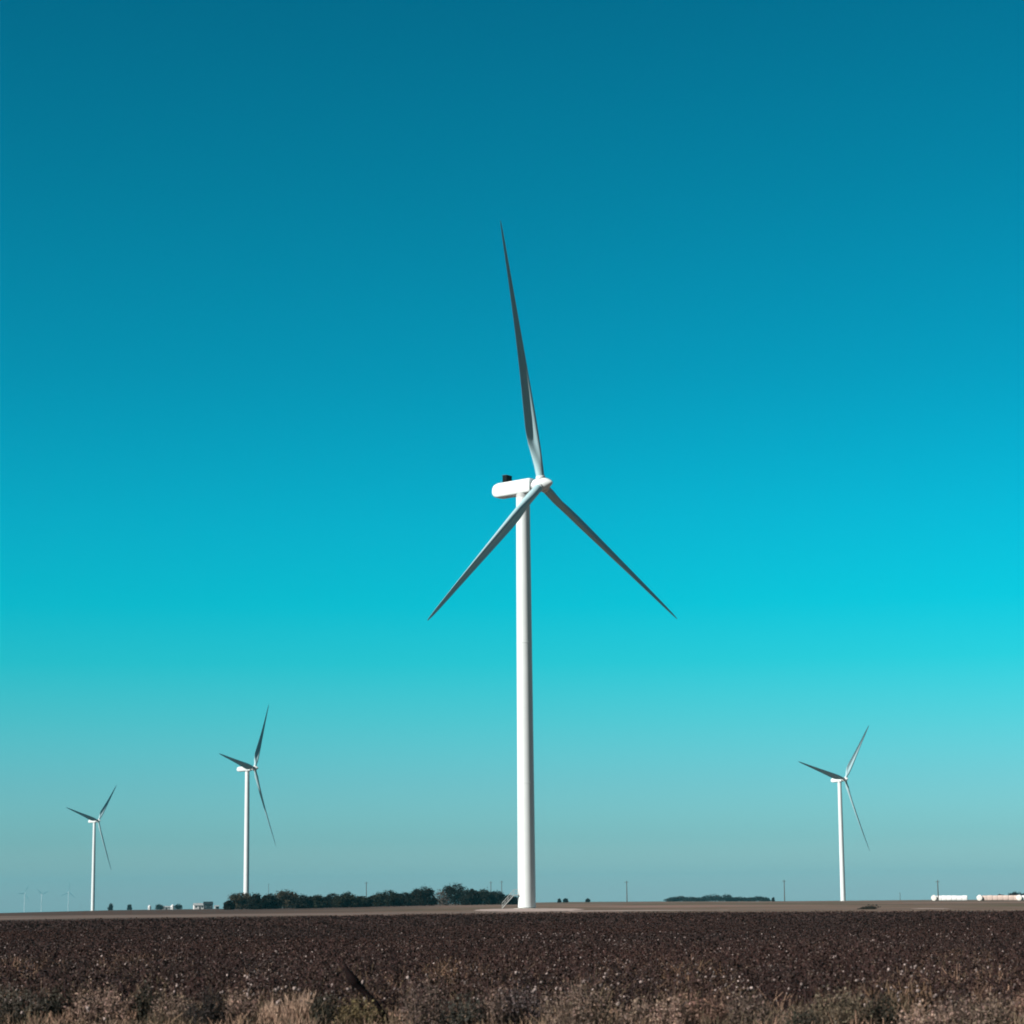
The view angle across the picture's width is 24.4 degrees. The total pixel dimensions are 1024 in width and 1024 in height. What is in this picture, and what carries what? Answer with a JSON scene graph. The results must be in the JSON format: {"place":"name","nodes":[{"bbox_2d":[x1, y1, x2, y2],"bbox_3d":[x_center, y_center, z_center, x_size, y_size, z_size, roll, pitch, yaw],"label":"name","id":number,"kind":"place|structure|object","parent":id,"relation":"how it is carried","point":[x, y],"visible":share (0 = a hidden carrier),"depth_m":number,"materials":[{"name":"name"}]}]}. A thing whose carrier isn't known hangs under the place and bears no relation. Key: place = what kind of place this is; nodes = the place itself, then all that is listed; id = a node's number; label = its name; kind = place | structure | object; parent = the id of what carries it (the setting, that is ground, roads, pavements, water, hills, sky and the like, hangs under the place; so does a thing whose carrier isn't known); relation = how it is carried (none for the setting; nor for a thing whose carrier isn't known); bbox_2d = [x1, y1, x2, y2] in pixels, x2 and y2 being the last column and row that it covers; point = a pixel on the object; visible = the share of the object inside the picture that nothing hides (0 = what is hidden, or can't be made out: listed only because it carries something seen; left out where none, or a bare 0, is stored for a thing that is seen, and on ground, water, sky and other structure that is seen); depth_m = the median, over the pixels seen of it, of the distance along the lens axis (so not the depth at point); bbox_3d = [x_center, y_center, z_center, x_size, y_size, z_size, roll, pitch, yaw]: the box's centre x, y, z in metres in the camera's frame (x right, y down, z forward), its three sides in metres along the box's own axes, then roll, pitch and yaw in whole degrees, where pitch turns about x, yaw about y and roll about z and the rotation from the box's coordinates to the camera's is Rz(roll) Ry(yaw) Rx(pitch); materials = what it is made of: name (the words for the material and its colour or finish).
{"place":"outdoors","nodes":[
{"label":"outdoors","id":0,"kind":"place"},
{"bbox_2d":[0,908,956,919],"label":"dirt track","id":1,"kind":"structure","parent":0,"point":[119,916],"depth_m":338.12,"materials":[{"name":"brown soil"}]},
{"bbox_2d":[857,904,880,908],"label":"brush heap","id":2,"kind":"object","parent":1,"relation":"on","point":[868,907],"visible":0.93,"depth_m":342.14,"materials":[{"name":"plant"}]},
{"bbox_2d":[0,940,1023,1023],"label":"dry grass","id":3,"kind":"structure","parent":0,"point":[905,999],"depth_m":42.95,"materials":[{"name":"beige plant"}]},
{"bbox_2d":[0,900,1023,922],"bbox_3d":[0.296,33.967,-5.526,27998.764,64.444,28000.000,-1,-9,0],"label":"ground","id":4,"kind":"structure","parent":0,"point":[892,905],"depth_m":460.24,"materials":[{"name":"brown soil"}]},
{"bbox_2d":[18,884,28,911],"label":"wind turbine","id":5,"kind":"object","parent":4,"relation":"on","point":[24,898],"visible":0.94,"depth_m":12568.96,"materials":[{"name":"white paint"}]},
{"bbox_2d":[66,785,116,910],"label":"wind turbine","id":6,"kind":"object","parent":4,"relation":"on","point":[93,820],"visible":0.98,"depth_m":2180.63,"materials":[{"name":"white paint"}]},
{"bbox_2d":[154,904,164,909],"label":"tree","id":7,"kind":"object","parent":4,"relation":"on","point":[159,907],"visible":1,"depth_m":1901.33,"materials":[{"name":"green plant"}]},
{"bbox_2d":[174,903,182,908],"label":"tree","id":8,"kind":"object","parent":4,"relation":"on","point":[177,906],"visible":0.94,"depth_m":1855.13,"materials":[{"name":"green plant"}]},
{"bbox_2d":[193,903,203,908],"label":"farm house","id":9,"kind":"structure","parent":4,"relation":"on","point":[198,905],"depth_m":1855.83,"materials":[{"name":"white"}]},
{"bbox_2d":[203,902,212,908],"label":"barn","id":10,"kind":"structure","parent":4,"relation":"on","point":[208,905],"depth_m":1846.98,"materials":[{"name":"black metal"}]},
{"bbox_2d":[222,900,235,909],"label":"bush","id":11,"kind":"object","parent":4,"relation":"on","point":[229,905],"visible":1,"depth_m":674.96,"materials":[{"name":"green plant"}]},
{"bbox_2d":[227,892,250,908],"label":"tree","id":12,"kind":"object","parent":4,"relation":"on","point":[239,901],"visible":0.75,"depth_m":738.92,"materials":[{"name":"green plant"}]},
{"bbox_2d":[219,705,275,893],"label":"wind turbine","id":13,"kind":"object","parent":4,"relation":"on","point":[246,768],"visible":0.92,"depth_m":1412.13,"materials":[{"name":"white paint"}]},
{"bbox_2d":[245,892,268,909],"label":"tree","id":14,"kind":"object","parent":4,"relation":"on","point":[255,901],"visible":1,"depth_m":650.00,"materials":[{"name":"green plant"}]},
{"bbox_2d":[261,892,282,908],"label":"tree","id":15,"kind":"object","parent":4,"relation":"on","point":[273,901],"visible":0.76,"depth_m":676.69,"materials":[{"name":"green plant"}]},
{"bbox_2d":[274,889,297,908],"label":"tree","id":16,"kind":"object","parent":4,"relation":"on","point":[283,896],"visible":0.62,"depth_m":740.61,"materials":[{"name":"green plant"}]},
{"bbox_2d":[288,895,312,908],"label":"tree","id":17,"kind":"object","parent":4,"relation":"on","point":[303,902],"visible":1,"depth_m":650.83,"materials":[{"name":"green plant"}]},
{"bbox_2d":[308,894,327,907],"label":"tree","id":18,"kind":"object","parent":4,"relation":"on","point":[319,901],"visible":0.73,"depth_m":677.63,"materials":[{"name":"green plant"}]},
{"bbox_2d":[322,892,338,907],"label":"tree","id":19,"kind":"object","parent":4,"relation":"on","point":[329,898],"visible":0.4,"depth_m":702.00,"materials":[{"name":"green plant"}]},
{"bbox_2d":[331,891,364,907],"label":"tree","id":20,"kind":"object","parent":4,"relation":"on","point":[346,899],"visible":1,"depth_m":656.95,"materials":[{"name":"green plant"}]},
{"bbox_2d":[358,896,373,906],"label":"tree","id":21,"kind":"object","parent":4,"relation":"on","point":[367,902],"visible":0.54,"depth_m":700.01,"materials":[{"name":"green plant"}]},
{"bbox_2d":[368,895,380,906],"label":"tree","id":22,"kind":"object","parent":4,"relation":"on","point":[371,896],"visible":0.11,"depth_m":735.21,"materials":[{"name":"green plant"}]},
{"bbox_2d":[370,890,404,906],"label":"tree","id":23,"kind":"object","parent":4,"relation":"on","point":[382,899],"visible":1,"depth_m":696.04,"materials":[{"name":"green plant"}]},
{"bbox_2d":[398,891,414,905],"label":"tree","id":24,"kind":"object","parent":4,"relation":"on","point":[407,897],"visible":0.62,"depth_m":740.97,"materials":[{"name":"green plant"}]},
{"bbox_2d":[409,886,439,905],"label":"tree","id":25,"kind":"object","parent":4,"relation":"on","point":[425,897],"visible":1,"depth_m":731.79,"materials":[{"name":"green plant"}]},
{"bbox_2d":[435,889,451,905],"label":"tree","id":26,"kind":"object","parent":4,"relation":"on","point":[443,900],"visible":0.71,"depth_m":776.90,"materials":[{"name":"grey plant"}]},
{"bbox_2d":[438,882,467,904],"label":"tree","id":27,"kind":"object","parent":4,"relation":"on","point":[455,891],"visible":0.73,"depth_m":811.71,"materials":[{"name":"green plant"}]},
{"bbox_2d":[459,888,482,904],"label":"tree","id":28,"kind":"object","parent":4,"relation":"on","point":[472,896],"visible":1,"depth_m":776.06,"materials":[{"name":"green plant"}]},
{"bbox_2d":[477,887,498,904],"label":"tree","id":29,"kind":"object","parent":4,"relation":"on","point":[488,897],"visible":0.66,"depth_m":819.30,"materials":[{"name":"green plant"}]},
{"bbox_2d":[490,890,505,904],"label":"tree","id":30,"kind":"object","parent":4,"relation":"on","point":[500,896],"visible":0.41,"depth_m":851.93,"materials":[{"name":"green plant"}]},
{"bbox_2d":[500,894,516,904],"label":"tree","id":31,"kind":"object","parent":4,"relation":"on","point":[512,901],"visible":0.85,"depth_m":811.46,"materials":[{"name":"green plant"}]},
{"bbox_2d":[474,908,582,911],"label":"gravel pad","id":32,"kind":"object","parent":4,"relation":"on","point":[542,909],"visible":0.9,"depth_m":400.03,"materials":[{"name":"beige gravel"}]},
{"bbox_2d":[428,220,676,908],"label":"wind turbine","id":33,"kind":"object","parent":4,"relation":"on","point":[525,492],"visible":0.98,"depth_m":451.12,"materials":[{"name":"white paint"}]},
{"bbox_2d":[663,897,678,901],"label":"tree","id":34,"kind":"object","parent":4,"relation":"on","point":[672,899],"visible":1,"depth_m":2114.42,"materials":[{"name":"green plant"}]},
{"bbox_2d":[682,897,696,901],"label":"tree","id":35,"kind":"object","parent":4,"relation":"on","point":[688,899],"visible":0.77,"depth_m":2099.00,"materials":[{"name":"green plant"}]},
{"bbox_2d":[692,897,705,901],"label":"tree","id":36,"kind":"object","parent":4,"relation":"on","point":[695,899],"visible":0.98,"depth_m":2058.36,"materials":[{"name":"green plant"}]},
{"bbox_2d":[702,895,714,900],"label":"tree","id":37,"kind":"object","parent":4,"relation":"on","point":[708,898],"visible":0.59,"depth_m":2141.55,"materials":[{"name":"green plant"}]},
{"bbox_2d":[716,893,732,900],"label":"tree","id":38,"kind":"object","parent":4,"relation":"on","point":[724,898],"visible":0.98,"depth_m":2070.07,"materials":[{"name":"green plant"}]},
{"bbox_2d":[732,897,746,900],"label":"tree","id":39,"kind":"object","parent":4,"relation":"on","point":[740,899],"visible":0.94,"depth_m":2072.99,"materials":[{"name":"green plant"}]},
{"bbox_2d":[750,896,763,900],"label":"tree","id":40,"kind":"object","parent":4,"relation":"on","point":[756,898],"visible":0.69,"depth_m":2131.96,"materials":[{"name":"green plant"}]},
{"bbox_2d":[798,726,869,900],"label":"wind turbine","id":41,"kind":"object","parent":4,"relation":"on","point":[839,779],"visible":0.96,"depth_m":1579.41,"materials":[{"name":"white paint"}]},
{"bbox_2d":[912,908,949,908],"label":"bare patch","id":42,"kind":"object","parent":4,"relation":"on","point":[930,908],"visible":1,"depth_m":343.57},
{"bbox_2d":[931,895,936,900],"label":"cotton bale","id":43,"kind":"object","parent":4,"relation":"on","point":[933,897],"visible":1,"depth_m":1116.10},
{"bbox_2d":[942,895,946,900],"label":"cotton bale","id":44,"kind":"object","parent":4,"relation":"on","point":[944,897],"visible":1,"depth_m":1115.67},
{"bbox_2d":[962,895,966,900],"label":"cotton bale","id":45,"kind":"object","parent":4,"relation":"on","point":[964,897],"visible":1,"depth_m":1113.76},
{"bbox_2d":[987,895,992,900],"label":"cotton bale","id":46,"kind":"object","parent":4,"relation":"on","point":[989,897],"visible":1,"depth_m":1082.88},
{"bbox_2d":[993,895,997,900],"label":"cotton bale","id":47,"kind":"object","parent":4,"relation":"on","point":[995,897],"visible":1,"depth_m":1082.40},
{"bbox_2d":[998,895,1002,900],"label":"cotton bale","id":48,"kind":"object","parent":4,"relation":"on","point":[1000,897],"visible":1,"depth_m":1081.90},
{"bbox_2d":[1003,895,1008,900],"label":"cotton bale","id":49,"kind":"object","parent":4,"relation":"on","point":[1005,897],"visible":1,"depth_m":1081.41},
{"bbox_2d":[1008,892,1021,894],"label":"tree","id":50,"kind":"object","parent":4,"relation":"on","point":[1014,893],"visible":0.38,"depth_m":1303.25,"materials":[{"name":"green plant"}]},
{"bbox_2d":[11,934,1012,1023],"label":"cotton field soil","id":51,"kind":"structure","parent":0,"point":[625,1012],"depth_m":49.47,"materials":[{"name":"brown soil"}]},
{"bbox_2d":[0,978,60,1023],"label":"weed bush","id":52,"kind":"object","parent":51,"relation":"on","point":[5,1007],"visible":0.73,"depth_m":40.09,"materials":[{"name":"brown plant"}]},
{"bbox_2d":[43,985,80,1023],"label":"weed bush","id":53,"kind":"object","parent":51,"relation":"on","point":[60,1001],"visible":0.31,"depth_m":40.51,"materials":[{"name":"brown plant"}]},
{"bbox_2d":[63,979,132,1023],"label":"weed bush","id":54,"kind":"object","parent":51,"relation":"on","point":[107,1008],"visible":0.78,"depth_m":39.20,"materials":[{"name":"brown plant"}]},
{"bbox_2d":[128,979,165,1023],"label":"weed bush","id":55,"kind":"object","parent":51,"relation":"on","point":[141,1014],"visible":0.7,"depth_m":39.41,"materials":[{"name":"brown plant"}]},
{"bbox_2d":[146,982,201,1023],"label":"weed bush","id":56,"kind":"object","parent":51,"relation":"on","point":[172,1009],"visible":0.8,"depth_m":38.85,"materials":[{"name":"brown plant"}]},
{"bbox_2d":[177,981,233,1023],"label":"weed bush","id":57,"kind":"object","parent":51,"relation":"on","point":[210,1010],"visible":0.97,"depth_m":38.02,"materials":[{"name":"brown plant"}]},
{"bbox_2d":[220,985,262,1023],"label":"weed bush","id":58,"kind":"object","parent":51,"relation":"on","point":[239,1008],"visible":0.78,"depth_m":38.50,"materials":[{"name":"brown plant"}]},
{"bbox_2d":[246,988,325,1023],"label":"grass tuft","id":59,"kind":"object","parent":51,"relation":"on","point":[288,1014],"visible":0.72,"depth_m":38.43,"materials":[{"name":"beige plant"}]},
{"bbox_2d":[305,986,342,1023],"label":"weed bush","id":60,"kind":"object","parent":51,"relation":"on","point":[327,1013],"visible":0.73,"depth_m":38.41,"materials":[{"name":"plant"}]},
{"bbox_2d":[332,991,387,1023],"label":"weed bush","id":61,"kind":"object","parent":51,"relation":"on","point":[356,1013],"visible":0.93,"depth_m":37.53,"materials":[{"name":"plant"}]},
{"bbox_2d":[344,963,389,1023],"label":"dead branch","id":62,"kind":"object","parent":51,"relation":"on","point":[353,980],"visible":1,"depth_m":37.74,"materials":[{"name":"brown wood"}]},
{"bbox_2d":[395,977,457,1023],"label":"weed bush","id":63,"kind":"object","parent":51,"relation":"on","point":[425,1003],"visible":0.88,"depth_m":36.96,"materials":[{"name":"beige plant"}]},
{"bbox_2d":[436,987,486,1023],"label":"weed bush","id":64,"kind":"object","parent":51,"relation":"on","point":[461,1014],"visible":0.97,"depth_m":36.72,"materials":[{"name":"brown plant"}]},
{"bbox_2d":[470,987,517,1023],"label":"weed bush","id":65,"kind":"object","parent":51,"relation":"on","point":[492,1008],"visible":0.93,"depth_m":36.69,"materials":[{"name":"brown plant"}]},
{"bbox_2d":[0,909,1023,1023],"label":"cotton crop","id":66,"kind":"object","parent":51,"relation":"on","point":[456,942],"visible":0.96,"depth_m":66.30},
{"bbox_2d":[0,916,1023,1022],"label":"cotton bolls","id":67,"kind":"object","parent":51,"relation":"on","point":[533,990],"visible":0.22,"depth_m":49.52,"materials":[{"name":"white plant"}]},
{"bbox_2d":[492,979,549,1023],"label":"weed bush","id":68,"kind":"object","parent":51,"relation":"on","point":[514,1003],"visible":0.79,"depth_m":36.78,"materials":[{"name":"brown plant"}]},
{"bbox_2d":[540,972,614,1023],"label":"weed bush","id":69,"kind":"object","parent":51,"relation":"on","point":[576,1009],"visible":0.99,"depth_m":36.18,"materials":[{"name":"beige plant"}]},
{"bbox_2d":[610,992,668,1023],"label":"weed bush","id":70,"kind":"object","parent":51,"relation":"on","point":[639,1014],"visible":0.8,"depth_m":36.12,"materials":[{"name":"brown plant"}]},
{"bbox_2d":[644,990,695,1023],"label":"weed bush","id":71,"kind":"object","parent":51,"relation":"on","point":[675,1015],"visible":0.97,"depth_m":35.94,"materials":[{"name":"brown plant"}]},
{"bbox_2d":[668,986,735,1023],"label":"weed bush","id":72,"kind":"object","parent":51,"relation":"on","point":[696,1013],"visible":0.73,"depth_m":36.22,"materials":[{"name":"brown plant"}]},
{"bbox_2d":[719,987,777,1023],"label":"weed bush","id":73,"kind":"object","parent":51,"relation":"on","point":[736,1015],"visible":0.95,"depth_m":35.77,"materials":[{"name":"brown plant"}]},
{"bbox_2d":[764,1012,801,1023],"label":"grass tuft","id":74,"kind":"object","parent":51,"relation":"on","point":[783,1018],"visible":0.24,"depth_m":36.74,"materials":[{"name":"brown plant"}]},
{"bbox_2d":[778,1005,824,1023],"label":"weed bush","id":75,"kind":"object","parent":51,"relation":"on","point":[805,1019],"visible":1,"depth_m":34.76,"materials":[{"name":"plant"}]},
{"bbox_2d":[802,979,882,1023],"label":"weed bush","id":76,"kind":"object","parent":51,"relation":"on","point":[848,1013],"visible":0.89,"depth_m":35.42,"materials":[{"name":"brown plant"}]},
{"bbox_2d":[862,991,912,1023],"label":"weed bush","id":77,"kind":"object","parent":51,"relation":"on","point":[881,1010],"visible":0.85,"depth_m":35.52,"materials":[{"name":"plant"}]},
{"bbox_2d":[890,998,964,1023],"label":"weed bush","id":78,"kind":"object","parent":51,"relation":"on","point":[920,1019],"visible":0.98,"depth_m":34.48,"materials":[{"name":"brown plant"}]},
{"bbox_2d":[928,985,977,1023],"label":"weed bush","id":79,"kind":"object","parent":51,"relation":"on","point":[955,1007],"visible":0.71,"depth_m":34.82,"materials":[{"name":"brown plant"}]},
{"bbox_2d":[946,988,1023,1023],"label":"weed bush","id":80,"kind":"object","parent":51,"relation":"on","point":[982,1014],"visible":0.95,"depth_m":34.47,"materials":[{"name":"beige plant"}]},
{"bbox_2d":[1005,989,1023,1023],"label":"weed bush","id":81,"kind":"object","parent":51,"relation":"on","point":[1019,1006],"visible":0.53,"depth_m":35.49,"materials":[{"name":"brown plant"}]},
{"bbox_2d":[0,0,1023,912],"label":"sky","id":82,"kind":"structure","parent":0,"point":[262,413],"materials":[{"name":"blue"}]},
{"bbox_2d":[599,910,665,910],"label":"gravel road","id":83,"kind":"structure","parent":0,"point":[632,910],"depth_m":358.86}
]}

